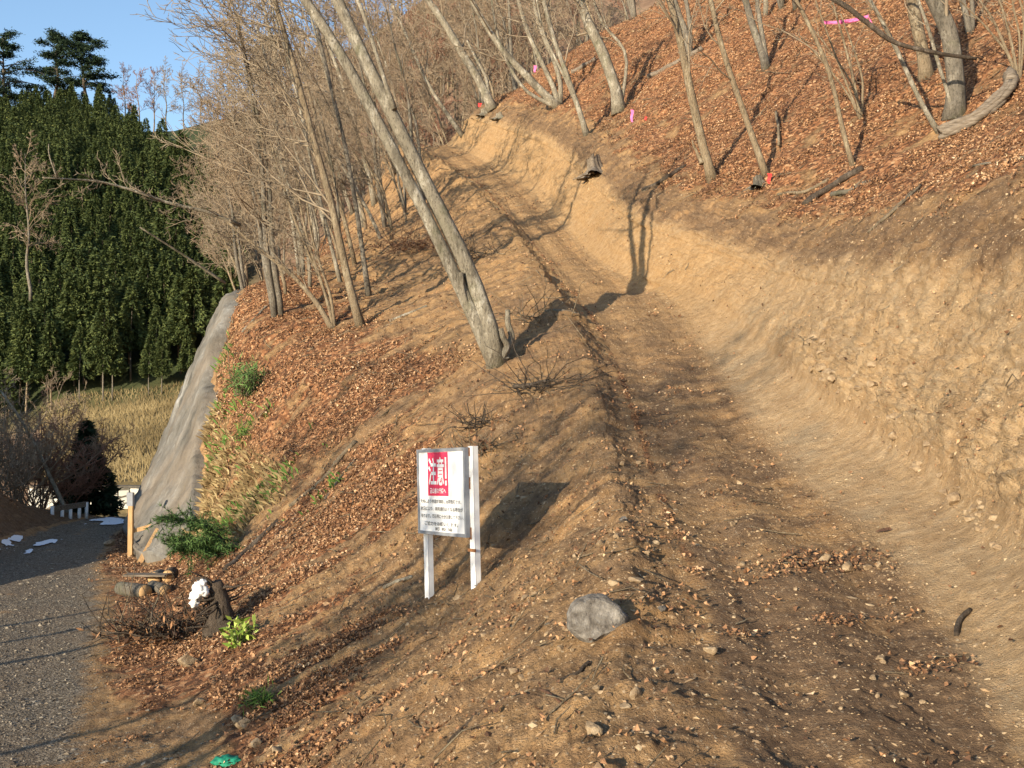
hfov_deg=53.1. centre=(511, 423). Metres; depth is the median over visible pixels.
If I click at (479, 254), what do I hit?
brush pile
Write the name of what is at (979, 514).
stone
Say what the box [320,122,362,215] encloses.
bare tree
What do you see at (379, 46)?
bare tree
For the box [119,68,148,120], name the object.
bare tree
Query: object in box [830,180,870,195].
fallen log
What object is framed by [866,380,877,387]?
stone
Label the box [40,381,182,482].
tall dry grass
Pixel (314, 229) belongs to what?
bare tree
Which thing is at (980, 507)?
stone
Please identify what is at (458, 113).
bare tree
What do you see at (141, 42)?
sky
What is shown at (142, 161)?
cedar tree
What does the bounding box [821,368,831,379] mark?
stone
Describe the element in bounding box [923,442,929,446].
stone
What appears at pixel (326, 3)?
bare tree
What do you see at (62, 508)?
guardrail
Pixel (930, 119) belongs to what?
bare tree
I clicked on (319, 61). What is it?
bare tree
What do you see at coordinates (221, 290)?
cedar tree
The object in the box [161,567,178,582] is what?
log
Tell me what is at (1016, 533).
stone
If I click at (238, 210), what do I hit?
bare tree
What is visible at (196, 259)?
cedar tree
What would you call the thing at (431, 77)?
bare tree
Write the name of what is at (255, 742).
stone
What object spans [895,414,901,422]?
stone
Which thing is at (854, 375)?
stone
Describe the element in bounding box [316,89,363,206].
bare tree
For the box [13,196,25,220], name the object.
cedar tree
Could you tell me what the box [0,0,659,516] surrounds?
hill
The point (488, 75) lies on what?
bare tree
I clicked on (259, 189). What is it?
bare tree
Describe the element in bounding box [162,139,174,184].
cedar tree
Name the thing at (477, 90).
bare tree
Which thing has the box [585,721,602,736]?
stone
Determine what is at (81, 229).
cedar tree
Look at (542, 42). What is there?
bare tree
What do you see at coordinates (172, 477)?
shotcrete wall
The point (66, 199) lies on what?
cedar tree
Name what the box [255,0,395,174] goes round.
bare tree
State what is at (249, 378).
green bush
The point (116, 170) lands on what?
cedar tree
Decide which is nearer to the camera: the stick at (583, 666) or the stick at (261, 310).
the stick at (583, 666)
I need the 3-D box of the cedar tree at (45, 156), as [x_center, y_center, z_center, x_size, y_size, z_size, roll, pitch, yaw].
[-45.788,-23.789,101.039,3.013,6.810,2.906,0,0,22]
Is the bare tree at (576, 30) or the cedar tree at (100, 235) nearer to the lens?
the bare tree at (576, 30)
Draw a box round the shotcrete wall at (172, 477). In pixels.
[122,289,241,562]
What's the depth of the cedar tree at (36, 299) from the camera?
69.33 m
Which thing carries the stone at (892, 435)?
on the hillside ground at (638, 258)
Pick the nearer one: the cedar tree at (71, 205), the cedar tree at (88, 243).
the cedar tree at (88, 243)
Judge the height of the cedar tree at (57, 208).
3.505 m
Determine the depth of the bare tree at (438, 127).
78.60 m
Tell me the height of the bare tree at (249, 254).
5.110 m
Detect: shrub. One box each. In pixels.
[0,367,105,505]
[0,367,109,507]
[0,387,135,509]
[0,401,74,497]
[23,408,130,507]
[771,0,880,119]
[924,0,1023,77]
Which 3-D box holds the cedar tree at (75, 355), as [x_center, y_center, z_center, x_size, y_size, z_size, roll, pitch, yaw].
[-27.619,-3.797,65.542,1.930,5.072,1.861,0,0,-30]
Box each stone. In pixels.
[103,540,114,545]
[177,654,198,666]
[193,698,207,706]
[231,714,242,724]
[235,718,251,729]
[250,738,262,747]
[272,746,281,753]
[509,668,517,674]
[518,674,523,680]
[521,594,527,600]
[557,645,563,650]
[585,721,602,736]
[592,685,599,691]
[596,539,603,545]
[607,580,618,585]
[613,533,619,538]
[619,516,626,521]
[619,702,630,708]
[628,576,643,582]
[629,686,641,699]
[643,550,650,555]
[651,540,659,544]
[657,605,665,611]
[703,646,717,654]
[806,339,813,345]
[807,333,816,338]
[816,363,825,370]
[819,553,831,561]
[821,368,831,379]
[827,375,835,382]
[842,561,854,571]
[851,373,858,379]
[853,385,861,390]
[863,564,872,569]
[866,361,875,367]
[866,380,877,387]
[869,674,875,679]
[875,561,881,566]
[875,655,884,659]
[888,431,897,439]
[890,412,898,418]
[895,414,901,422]
[899,690,908,697]
[911,465,920,471]
[912,461,922,465]
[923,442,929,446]
[936,472,942,477]
[939,489,947,496]
[947,492,959,504]
[964,514,975,521]
[966,510,974,514]
[969,504,976,510]
[974,525,980,530]
[976,504,983,509]
[976,511,982,517]
[979,527,987,532]
[989,514,997,520]
[992,544,1001,550]
[1013,530,1020,536]
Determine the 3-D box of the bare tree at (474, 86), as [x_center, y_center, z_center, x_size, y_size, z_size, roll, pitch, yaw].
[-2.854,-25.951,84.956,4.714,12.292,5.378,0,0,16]
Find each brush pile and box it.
[69,577,240,655]
[74,562,186,642]
[329,190,510,261]
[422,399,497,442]
[430,227,517,267]
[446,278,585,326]
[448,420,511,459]
[462,319,625,405]
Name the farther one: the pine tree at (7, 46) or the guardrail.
the pine tree at (7, 46)
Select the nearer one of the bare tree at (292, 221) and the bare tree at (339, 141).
the bare tree at (292, 221)
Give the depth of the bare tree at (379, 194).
39.47 m
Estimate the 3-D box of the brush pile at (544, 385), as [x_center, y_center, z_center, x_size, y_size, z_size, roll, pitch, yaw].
[0.458,-0.823,15.119,2.360,1.542,1.886,0,0,-24]
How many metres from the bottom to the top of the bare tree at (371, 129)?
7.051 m
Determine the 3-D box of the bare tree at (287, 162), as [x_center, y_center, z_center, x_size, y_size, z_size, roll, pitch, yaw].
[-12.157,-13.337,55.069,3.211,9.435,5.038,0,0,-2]
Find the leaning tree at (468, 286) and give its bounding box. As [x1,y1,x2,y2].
[300,0,514,368]
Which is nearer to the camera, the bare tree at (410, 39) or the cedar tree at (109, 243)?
the cedar tree at (109, 243)
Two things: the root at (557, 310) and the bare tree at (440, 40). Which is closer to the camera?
the root at (557, 310)
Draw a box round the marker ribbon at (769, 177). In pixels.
[767,173,771,183]
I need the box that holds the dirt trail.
[421,145,1023,767]
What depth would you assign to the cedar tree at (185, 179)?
102.63 m
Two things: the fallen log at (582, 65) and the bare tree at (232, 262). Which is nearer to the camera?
the bare tree at (232, 262)
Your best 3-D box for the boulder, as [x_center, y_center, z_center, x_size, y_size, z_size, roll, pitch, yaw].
[0.550,1.251,6.545,0.398,0.325,0.247,0,-8,13]
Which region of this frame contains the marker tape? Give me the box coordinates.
[824,15,867,23]
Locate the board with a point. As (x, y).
(146, 575)
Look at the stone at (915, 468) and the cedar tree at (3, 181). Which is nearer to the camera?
the stone at (915, 468)
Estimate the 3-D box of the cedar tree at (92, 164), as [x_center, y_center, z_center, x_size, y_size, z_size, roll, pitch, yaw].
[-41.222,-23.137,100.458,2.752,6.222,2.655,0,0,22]
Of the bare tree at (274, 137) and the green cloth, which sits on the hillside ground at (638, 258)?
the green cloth
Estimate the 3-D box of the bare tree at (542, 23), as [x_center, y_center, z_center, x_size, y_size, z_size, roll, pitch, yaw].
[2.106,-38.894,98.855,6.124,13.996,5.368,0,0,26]
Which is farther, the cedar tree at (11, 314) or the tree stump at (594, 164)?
the cedar tree at (11, 314)
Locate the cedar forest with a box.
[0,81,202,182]
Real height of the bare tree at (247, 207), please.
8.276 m
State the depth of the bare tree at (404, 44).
106.39 m
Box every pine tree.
[0,27,47,102]
[25,26,94,101]
[54,30,121,100]
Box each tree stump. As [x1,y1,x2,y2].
[476,107,486,120]
[490,111,503,121]
[573,153,602,182]
[741,173,765,192]
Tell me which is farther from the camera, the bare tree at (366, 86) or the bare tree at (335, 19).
the bare tree at (335, 19)
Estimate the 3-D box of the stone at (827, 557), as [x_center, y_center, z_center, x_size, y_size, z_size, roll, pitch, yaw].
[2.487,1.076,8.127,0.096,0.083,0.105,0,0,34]
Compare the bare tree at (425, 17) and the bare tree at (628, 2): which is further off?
the bare tree at (425, 17)
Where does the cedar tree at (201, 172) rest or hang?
on the hill
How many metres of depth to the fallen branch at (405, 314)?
23.16 m
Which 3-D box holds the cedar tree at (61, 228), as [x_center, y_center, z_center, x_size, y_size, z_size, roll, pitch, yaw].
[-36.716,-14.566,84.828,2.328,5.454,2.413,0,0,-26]
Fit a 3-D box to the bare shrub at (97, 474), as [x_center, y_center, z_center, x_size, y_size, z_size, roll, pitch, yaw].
[-15.525,1.361,36.477,3.806,3.923,3.584,0,0,-18]
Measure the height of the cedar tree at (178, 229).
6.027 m
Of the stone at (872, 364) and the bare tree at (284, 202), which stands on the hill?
the bare tree at (284, 202)
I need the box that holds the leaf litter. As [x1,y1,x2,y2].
[0,0,1023,767]
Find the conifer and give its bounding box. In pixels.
[51,417,124,516]
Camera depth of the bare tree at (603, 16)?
74.11 m
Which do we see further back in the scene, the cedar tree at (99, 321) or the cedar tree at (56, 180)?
the cedar tree at (56, 180)
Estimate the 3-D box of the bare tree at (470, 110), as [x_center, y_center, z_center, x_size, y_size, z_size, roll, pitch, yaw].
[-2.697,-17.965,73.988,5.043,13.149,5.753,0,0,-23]
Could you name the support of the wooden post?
on the hillside ground at (638, 258)
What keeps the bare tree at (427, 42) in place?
on the hill
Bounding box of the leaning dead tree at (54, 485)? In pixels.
[0,375,72,514]
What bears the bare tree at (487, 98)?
on the hillside ground at (638, 258)
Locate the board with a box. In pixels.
[122,573,171,576]
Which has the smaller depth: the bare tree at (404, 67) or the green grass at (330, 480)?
the green grass at (330, 480)
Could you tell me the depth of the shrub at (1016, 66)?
20.61 m
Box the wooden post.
[127,492,150,557]
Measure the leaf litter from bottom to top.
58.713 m
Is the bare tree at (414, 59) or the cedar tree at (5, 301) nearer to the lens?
the cedar tree at (5, 301)
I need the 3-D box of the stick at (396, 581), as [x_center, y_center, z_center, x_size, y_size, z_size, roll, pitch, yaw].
[-1.319,1.830,11.793,0.350,0.162,0.045,0,0,-6]
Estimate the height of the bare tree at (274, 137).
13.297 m
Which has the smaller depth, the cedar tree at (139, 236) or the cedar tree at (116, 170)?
the cedar tree at (139, 236)
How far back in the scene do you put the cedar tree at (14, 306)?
71.99 m
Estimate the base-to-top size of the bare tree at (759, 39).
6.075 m
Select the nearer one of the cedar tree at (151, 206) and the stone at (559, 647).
the stone at (559, 647)
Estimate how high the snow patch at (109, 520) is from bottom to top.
0.454 m
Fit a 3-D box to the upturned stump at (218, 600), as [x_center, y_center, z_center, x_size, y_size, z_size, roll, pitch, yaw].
[-3.657,2.368,12.767,0.770,1.131,0.706,0,0,-43]
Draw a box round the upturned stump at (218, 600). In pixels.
[186,570,252,640]
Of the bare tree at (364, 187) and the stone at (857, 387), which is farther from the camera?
the bare tree at (364, 187)
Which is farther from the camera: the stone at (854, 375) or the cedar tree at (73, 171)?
the cedar tree at (73, 171)
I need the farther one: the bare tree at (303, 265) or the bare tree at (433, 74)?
the bare tree at (433, 74)
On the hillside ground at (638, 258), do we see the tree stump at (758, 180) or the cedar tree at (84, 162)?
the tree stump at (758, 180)
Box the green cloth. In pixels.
[210,754,240,766]
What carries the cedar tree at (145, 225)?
on the hill
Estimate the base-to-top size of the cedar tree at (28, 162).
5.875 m
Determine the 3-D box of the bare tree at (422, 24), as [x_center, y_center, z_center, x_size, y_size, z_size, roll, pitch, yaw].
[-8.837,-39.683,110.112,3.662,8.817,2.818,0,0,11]
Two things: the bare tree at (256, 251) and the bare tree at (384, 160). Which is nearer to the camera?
the bare tree at (384, 160)
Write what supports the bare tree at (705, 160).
on the hillside ground at (638, 258)
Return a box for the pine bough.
[144,497,243,574]
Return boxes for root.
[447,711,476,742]
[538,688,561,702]
[545,309,576,312]
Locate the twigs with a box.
[89,0,1023,767]
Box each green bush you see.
[216,352,271,400]
[219,613,258,649]
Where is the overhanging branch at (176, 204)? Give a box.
[32,144,240,240]
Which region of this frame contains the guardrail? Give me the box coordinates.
[51,501,87,518]
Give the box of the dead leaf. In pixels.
[875,527,891,531]
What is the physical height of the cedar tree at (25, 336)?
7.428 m
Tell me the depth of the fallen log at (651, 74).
40.32 m
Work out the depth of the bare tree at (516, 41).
96.14 m
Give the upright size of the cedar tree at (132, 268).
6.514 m
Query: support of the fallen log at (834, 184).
on the hillside ground at (638, 258)
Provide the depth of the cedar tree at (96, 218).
88.58 m
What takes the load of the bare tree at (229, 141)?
on the hill
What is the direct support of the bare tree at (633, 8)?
on the hillside ground at (638, 258)
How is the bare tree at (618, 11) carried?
on the hillside ground at (638, 258)
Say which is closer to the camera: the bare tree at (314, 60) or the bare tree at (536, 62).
the bare tree at (314, 60)
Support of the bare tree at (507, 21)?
on the hill
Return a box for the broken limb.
[830,0,976,59]
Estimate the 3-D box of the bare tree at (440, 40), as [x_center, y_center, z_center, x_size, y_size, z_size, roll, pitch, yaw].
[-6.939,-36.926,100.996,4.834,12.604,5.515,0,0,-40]
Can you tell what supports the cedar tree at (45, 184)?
on the hill
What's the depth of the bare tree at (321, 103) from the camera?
85.53 m
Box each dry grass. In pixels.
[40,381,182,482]
[178,400,291,539]
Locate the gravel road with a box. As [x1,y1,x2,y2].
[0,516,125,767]
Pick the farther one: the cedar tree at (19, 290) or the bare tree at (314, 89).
the bare tree at (314, 89)
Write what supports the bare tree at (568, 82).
on the hillside ground at (638, 258)
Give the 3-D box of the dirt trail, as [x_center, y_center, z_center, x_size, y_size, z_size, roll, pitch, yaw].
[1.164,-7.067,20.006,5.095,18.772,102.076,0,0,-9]
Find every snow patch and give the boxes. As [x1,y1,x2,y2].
[1,535,56,553]
[85,517,123,524]
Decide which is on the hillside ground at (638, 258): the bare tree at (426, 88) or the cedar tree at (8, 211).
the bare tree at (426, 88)
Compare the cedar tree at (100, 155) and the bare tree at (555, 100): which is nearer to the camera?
the bare tree at (555, 100)
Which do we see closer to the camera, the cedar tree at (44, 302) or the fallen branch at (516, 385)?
the fallen branch at (516, 385)
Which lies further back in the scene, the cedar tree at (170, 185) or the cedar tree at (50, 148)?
the cedar tree at (50, 148)
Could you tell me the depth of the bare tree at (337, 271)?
29.45 m
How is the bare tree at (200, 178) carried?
on the hillside ground at (638, 258)
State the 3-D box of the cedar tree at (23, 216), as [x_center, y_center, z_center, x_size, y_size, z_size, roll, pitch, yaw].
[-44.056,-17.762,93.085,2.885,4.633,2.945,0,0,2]
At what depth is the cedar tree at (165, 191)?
89.31 m
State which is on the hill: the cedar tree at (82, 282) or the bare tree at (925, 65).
the cedar tree at (82, 282)
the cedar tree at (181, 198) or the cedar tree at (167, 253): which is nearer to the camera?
the cedar tree at (167, 253)
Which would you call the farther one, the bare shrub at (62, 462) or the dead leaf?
the bare shrub at (62, 462)
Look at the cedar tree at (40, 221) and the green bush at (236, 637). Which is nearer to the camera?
the green bush at (236, 637)
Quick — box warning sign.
[416,446,480,598]
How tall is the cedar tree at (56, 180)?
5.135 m
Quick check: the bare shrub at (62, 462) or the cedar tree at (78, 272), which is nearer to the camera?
the bare shrub at (62, 462)
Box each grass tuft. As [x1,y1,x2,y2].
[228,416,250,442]
[237,677,281,715]
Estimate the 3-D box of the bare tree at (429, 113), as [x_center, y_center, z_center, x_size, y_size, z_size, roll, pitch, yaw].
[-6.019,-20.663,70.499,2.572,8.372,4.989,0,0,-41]
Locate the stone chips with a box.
[218,6,1023,767]
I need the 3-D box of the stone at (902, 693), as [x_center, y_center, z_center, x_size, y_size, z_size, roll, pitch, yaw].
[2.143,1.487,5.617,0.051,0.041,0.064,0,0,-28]
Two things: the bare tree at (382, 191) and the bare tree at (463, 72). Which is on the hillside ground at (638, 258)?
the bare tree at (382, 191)
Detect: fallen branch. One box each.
[222,519,278,571]
[289,440,356,506]
[389,305,426,321]
[513,378,548,389]
[641,164,685,190]
[777,178,828,195]
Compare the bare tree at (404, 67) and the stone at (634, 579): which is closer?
the stone at (634, 579)
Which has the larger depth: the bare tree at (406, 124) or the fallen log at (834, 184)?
the bare tree at (406, 124)
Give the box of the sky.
[0,0,419,131]
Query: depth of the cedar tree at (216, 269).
75.20 m
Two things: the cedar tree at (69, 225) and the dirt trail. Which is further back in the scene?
the cedar tree at (69, 225)
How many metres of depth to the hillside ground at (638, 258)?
13.09 m
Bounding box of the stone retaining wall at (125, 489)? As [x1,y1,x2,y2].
[26,485,139,508]
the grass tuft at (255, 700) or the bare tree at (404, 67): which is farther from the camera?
the bare tree at (404, 67)
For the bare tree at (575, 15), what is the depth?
102.65 m
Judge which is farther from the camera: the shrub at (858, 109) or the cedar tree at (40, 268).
the cedar tree at (40, 268)
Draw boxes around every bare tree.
[0,130,66,300]
[110,61,134,116]
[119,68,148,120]
[130,0,342,281]
[142,66,165,133]
[148,0,365,326]
[151,58,189,134]
[169,154,255,264]
[169,177,244,289]
[172,63,198,130]
[173,0,301,274]
[174,0,322,318]
[179,74,257,289]
[184,0,356,265]
[185,145,247,285]
[185,154,255,278]
[186,93,286,293]
[188,92,226,156]
[191,60,216,124]
[192,76,223,160]
[194,0,318,315]
[195,114,284,283]
[200,0,326,234]
[205,66,232,103]
[205,102,253,192]
[205,111,335,328]
[212,159,263,280]
[215,44,268,154]
[217,0,354,214]
[220,153,261,245]
[224,0,371,295]
[226,101,291,273]
[230,72,311,287]
[230,139,285,266]
[233,0,363,227]
[235,87,304,274]
[241,113,301,266]
[242,141,312,273]
[245,27,319,258]
[249,106,293,217]
[249,193,322,274]
[253,0,376,205]
[253,77,313,215]
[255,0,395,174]
[257,97,339,259]
[260,89,315,247]
[261,99,300,225]
[267,84,349,228]
[272,129,309,269]
[273,19,299,60]
[277,113,321,248]
[279,109,319,245]
[281,0,407,161]
[287,44,366,229]
[290,43,349,215]
[290,129,340,243]
[292,122,320,246]
[295,120,381,238]
[297,75,364,234]
[300,63,349,194]
[304,27,392,230]
[304,52,330,113]
[305,0,339,47]
[305,25,347,109]
[305,40,349,110]
[307,68,348,197]
[312,0,346,40]
[314,84,363,234]
[316,62,357,214]
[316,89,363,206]
[317,90,344,228]
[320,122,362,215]
[321,0,361,37]
[324,0,405,227]
[324,66,382,163]
[331,1,367,82]
[331,6,410,204]
[336,47,394,184]
[337,0,405,114]
[340,45,385,175]
[341,113,373,196]
[347,0,441,200]
[348,5,416,144]
[348,81,371,193]
[349,0,463,137]
[352,17,398,144]
[354,69,419,184]
[357,0,395,55]
[357,100,394,178]
[357,110,407,221]
[360,60,416,211]
[364,0,382,43]
[366,23,447,126]
[368,0,394,57]
[368,1,405,64]
[372,0,412,121]
[373,0,403,60]
[374,37,407,118]
[388,31,448,143]
[389,0,428,64]
[390,49,425,124]
[391,11,416,88]
[392,0,497,112]
[392,83,425,136]
[393,16,449,117]
[396,4,421,66]
[397,19,415,99]
[397,48,440,140]
[400,0,435,40]
[400,48,453,144]
[402,66,446,144]
[404,34,468,143]
[406,0,430,60]
[409,38,450,141]
[411,1,459,101]
[413,0,447,79]
[414,3,450,95]
[414,14,433,53]
[414,94,462,145]
[414,108,448,146]
[415,36,458,143]
[416,0,453,123]
[424,2,467,120]
[428,19,446,92]
[429,119,461,145]
[433,0,466,96]
[434,1,469,119]
[436,0,500,104]
[436,55,492,117]
[437,0,494,98]
[441,15,498,128]
[443,0,562,108]
[446,0,495,107]
[447,0,469,88]
[447,40,508,132]
[452,7,497,114]
[452,65,482,124]
[453,0,495,64]
[453,0,524,97]
[456,38,502,121]
[460,74,519,116]
[461,88,478,125]
[465,57,497,105]
[469,0,524,71]
[470,0,531,89]
[470,36,506,102]
[473,16,494,84]
[478,46,520,97]
[483,0,529,93]
[486,11,524,87]
[486,23,526,91]
[487,56,505,97]
[490,0,543,70]
[492,42,520,93]
[493,19,542,87]
[495,0,594,136]
[495,5,534,67]
[506,5,539,78]
[507,14,563,91]
[512,0,566,74]
[518,0,569,73]
[521,9,551,82]
[535,0,579,49]
[543,0,603,48]
[546,0,627,116]
[559,0,597,46]
[566,0,579,43]
[571,0,614,36]
[586,0,595,25]
[589,0,610,39]
[590,0,644,30]
[602,0,630,21]
[608,0,625,19]
[627,0,631,16]
[629,0,636,17]
[636,0,717,183]
[655,0,692,53]
[666,0,769,177]
[713,0,855,165]
[742,0,770,70]
[763,0,767,16]
[777,0,784,8]
[792,0,796,10]
[823,0,937,133]
[904,0,950,101]
[906,0,933,81]
[925,0,966,120]
[959,0,974,34]
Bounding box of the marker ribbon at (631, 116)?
[630,110,633,121]
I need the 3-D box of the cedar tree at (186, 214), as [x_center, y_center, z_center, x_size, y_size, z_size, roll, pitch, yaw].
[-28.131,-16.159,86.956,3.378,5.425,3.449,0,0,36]
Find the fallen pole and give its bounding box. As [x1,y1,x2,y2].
[140,227,225,283]
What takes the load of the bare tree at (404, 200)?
on the hillside ground at (638, 258)
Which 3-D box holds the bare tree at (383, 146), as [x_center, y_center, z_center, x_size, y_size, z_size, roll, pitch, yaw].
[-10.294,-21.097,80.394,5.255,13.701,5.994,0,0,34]
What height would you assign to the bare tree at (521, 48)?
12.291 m
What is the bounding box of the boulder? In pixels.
[566,593,628,642]
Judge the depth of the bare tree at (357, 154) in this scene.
88.07 m
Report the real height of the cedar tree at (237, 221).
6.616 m
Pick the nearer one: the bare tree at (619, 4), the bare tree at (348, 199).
the bare tree at (348, 199)
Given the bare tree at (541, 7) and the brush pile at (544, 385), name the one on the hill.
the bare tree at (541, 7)
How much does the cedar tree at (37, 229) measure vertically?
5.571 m
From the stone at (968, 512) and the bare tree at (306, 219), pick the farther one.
the bare tree at (306, 219)
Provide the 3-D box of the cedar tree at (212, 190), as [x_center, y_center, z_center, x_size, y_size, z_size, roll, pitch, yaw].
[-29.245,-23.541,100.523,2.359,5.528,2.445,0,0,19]
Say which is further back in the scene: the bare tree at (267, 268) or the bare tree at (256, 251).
the bare tree at (256, 251)
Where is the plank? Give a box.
[136,528,158,563]
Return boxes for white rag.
[188,579,208,607]
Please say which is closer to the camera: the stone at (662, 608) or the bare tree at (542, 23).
the stone at (662, 608)
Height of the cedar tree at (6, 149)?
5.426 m
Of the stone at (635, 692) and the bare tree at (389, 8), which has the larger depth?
the bare tree at (389, 8)
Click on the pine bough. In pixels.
(209, 545)
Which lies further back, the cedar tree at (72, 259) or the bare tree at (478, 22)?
the bare tree at (478, 22)
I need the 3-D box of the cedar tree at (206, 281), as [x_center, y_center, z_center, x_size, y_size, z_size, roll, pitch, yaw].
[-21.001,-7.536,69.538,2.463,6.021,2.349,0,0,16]
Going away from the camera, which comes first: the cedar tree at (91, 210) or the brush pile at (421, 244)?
the brush pile at (421, 244)
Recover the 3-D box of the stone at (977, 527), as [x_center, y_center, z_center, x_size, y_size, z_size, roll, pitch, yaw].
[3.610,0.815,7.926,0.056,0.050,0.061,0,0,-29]
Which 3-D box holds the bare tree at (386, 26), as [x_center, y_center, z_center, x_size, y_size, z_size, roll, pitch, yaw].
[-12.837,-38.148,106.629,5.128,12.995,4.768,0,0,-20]
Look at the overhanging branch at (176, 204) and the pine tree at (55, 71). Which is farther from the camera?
the pine tree at (55, 71)
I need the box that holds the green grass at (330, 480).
[203,331,344,544]
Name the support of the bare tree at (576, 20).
on the hill
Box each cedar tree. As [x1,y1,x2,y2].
[0,144,18,178]
[0,151,7,187]
[0,167,13,199]
[0,194,12,221]
[0,198,18,253]
[0,200,3,222]
[0,235,25,296]
[0,259,12,301]
[0,272,7,298]
[0,299,11,371]
[0,307,32,403]
[0,360,17,417]
[1,214,25,278]
[1,296,10,311]
[1,308,52,421]
[2,157,15,190]
[2,311,15,359]
[6,295,12,307]
[7,151,18,184]
[8,179,17,206]
[9,302,18,325]
[11,279,23,301]
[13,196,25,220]
[15,233,41,303]
[16,178,24,197]
[17,294,21,306]
[18,153,33,195]
[18,202,32,229]
[18,218,37,246]
[20,223,32,266]
[20,292,31,309]
[21,277,26,293]
[22,166,37,204]
[23,248,51,306]
[24,191,34,209]
[24,210,43,262]
[29,290,64,392]
[31,141,41,185]
[31,283,43,307]
[31,297,45,329]
[32,320,66,408]
[33,141,45,184]
[35,148,57,203]
[35,180,57,219]
[38,237,54,278]
[39,207,51,231]
[41,210,52,239]
[43,234,55,278]
[43,280,54,293]
[45,142,54,162]
[45,169,58,207]
[49,236,77,281]
[49,286,60,308]
[50,211,63,263]
[51,206,59,227]
[51,263,68,295]
[51,273,87,385]
[52,191,69,220]
[53,146,68,175]
[53,157,74,209]
[53,202,80,246]
[54,216,77,272]
[58,210,81,265]
[59,273,95,383]
[64,246,81,275]
[65,324,95,403]
[66,165,78,193]
[69,172,91,227]
[69,200,76,225]
[71,267,84,325]
[72,154,81,171]
[74,250,87,272]
[75,153,92,182]
[77,192,93,227]
[78,168,105,218]
[78,207,87,240]
[78,231,99,271]
[80,156,97,203]
[82,199,98,239]
[82,265,125,384]
[84,254,103,301]
[85,247,107,268]
[85,297,124,401]
[86,213,104,244]
[90,140,101,155]
[90,193,103,222]
[93,168,119,216]
[95,150,105,178]
[95,222,109,251]
[96,317,126,400]
[101,181,117,230]
[101,235,126,274]
[107,142,119,177]
[107,246,126,286]
[110,192,131,234]
[110,276,120,297]
[112,163,120,181]
[113,154,123,175]
[113,217,124,249]
[114,177,120,202]
[115,275,147,363]
[116,283,147,380]
[118,155,138,198]
[118,181,137,234]
[118,219,132,258]
[120,209,138,271]
[121,256,145,306]
[129,229,150,258]
[130,165,144,199]
[134,252,164,328]
[135,186,154,233]
[136,150,150,186]
[136,249,148,333]
[138,187,153,221]
[138,241,150,273]
[138,334,160,395]
[139,216,152,244]
[143,303,171,351]
[144,173,162,216]
[145,255,175,322]
[148,151,164,189]
[148,233,163,256]
[149,216,168,251]
[150,192,171,235]
[150,249,160,267]
[153,332,173,393]
[157,250,175,274]
[158,188,170,230]
[161,276,195,374]
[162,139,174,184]
[164,206,187,254]
[164,272,193,357]
[166,176,177,205]
[167,143,183,182]
[170,266,210,337]
[171,201,192,247]
[171,252,185,278]
[172,158,182,186]
[172,234,193,275]
[173,243,181,268]
[174,195,188,233]
[175,130,191,177]
[175,331,196,371]
[176,183,182,196]
[181,173,190,191]
[182,240,196,266]
[183,179,198,218]
[184,218,203,257]
[192,255,200,266]
[192,268,213,339]
[194,145,208,195]
[195,208,209,248]
[196,227,205,263]
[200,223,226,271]
[202,266,216,328]
[204,267,233,324]
[208,158,223,194]
[210,262,223,288]
[220,238,238,284]
[221,190,247,255]
[225,266,238,289]
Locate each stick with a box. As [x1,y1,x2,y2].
[241,304,269,331]
[324,458,356,499]
[382,575,412,588]
[559,660,590,680]
[775,111,779,145]
[867,188,913,232]
[880,184,921,222]
[954,608,972,635]
[972,156,1023,166]
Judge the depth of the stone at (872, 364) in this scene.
11.87 m
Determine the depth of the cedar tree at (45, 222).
88.94 m
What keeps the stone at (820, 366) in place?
on the hillside ground at (638, 258)
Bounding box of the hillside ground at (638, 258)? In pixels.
[0,0,1023,767]
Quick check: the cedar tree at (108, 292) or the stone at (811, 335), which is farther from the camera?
the cedar tree at (108, 292)
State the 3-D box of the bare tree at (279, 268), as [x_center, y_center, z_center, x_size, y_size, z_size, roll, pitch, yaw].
[-7.785,-6.411,28.675,3.437,5.768,1.772,0,0,33]
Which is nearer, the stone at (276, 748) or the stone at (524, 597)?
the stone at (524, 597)
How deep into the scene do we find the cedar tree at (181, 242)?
82.48 m
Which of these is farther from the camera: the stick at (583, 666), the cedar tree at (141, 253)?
the cedar tree at (141, 253)
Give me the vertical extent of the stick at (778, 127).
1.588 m
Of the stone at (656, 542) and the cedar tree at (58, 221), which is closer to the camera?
the stone at (656, 542)
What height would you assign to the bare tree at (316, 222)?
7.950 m
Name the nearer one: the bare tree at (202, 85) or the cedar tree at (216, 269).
the cedar tree at (216, 269)
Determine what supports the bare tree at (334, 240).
on the hillside ground at (638, 258)
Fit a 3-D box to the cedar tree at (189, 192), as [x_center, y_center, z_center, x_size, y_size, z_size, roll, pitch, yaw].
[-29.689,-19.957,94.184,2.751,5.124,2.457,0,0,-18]
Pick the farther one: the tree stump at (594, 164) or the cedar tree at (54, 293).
the cedar tree at (54, 293)
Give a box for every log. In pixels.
[114,581,151,598]
[147,569,163,581]
[147,580,170,595]
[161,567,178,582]
[571,57,596,73]
[647,46,702,77]
[802,166,863,205]
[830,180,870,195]
[936,66,1019,139]
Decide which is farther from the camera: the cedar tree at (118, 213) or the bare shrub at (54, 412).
the cedar tree at (118, 213)
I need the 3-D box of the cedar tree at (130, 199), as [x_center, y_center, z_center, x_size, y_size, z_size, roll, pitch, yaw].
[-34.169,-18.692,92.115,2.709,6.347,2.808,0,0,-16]

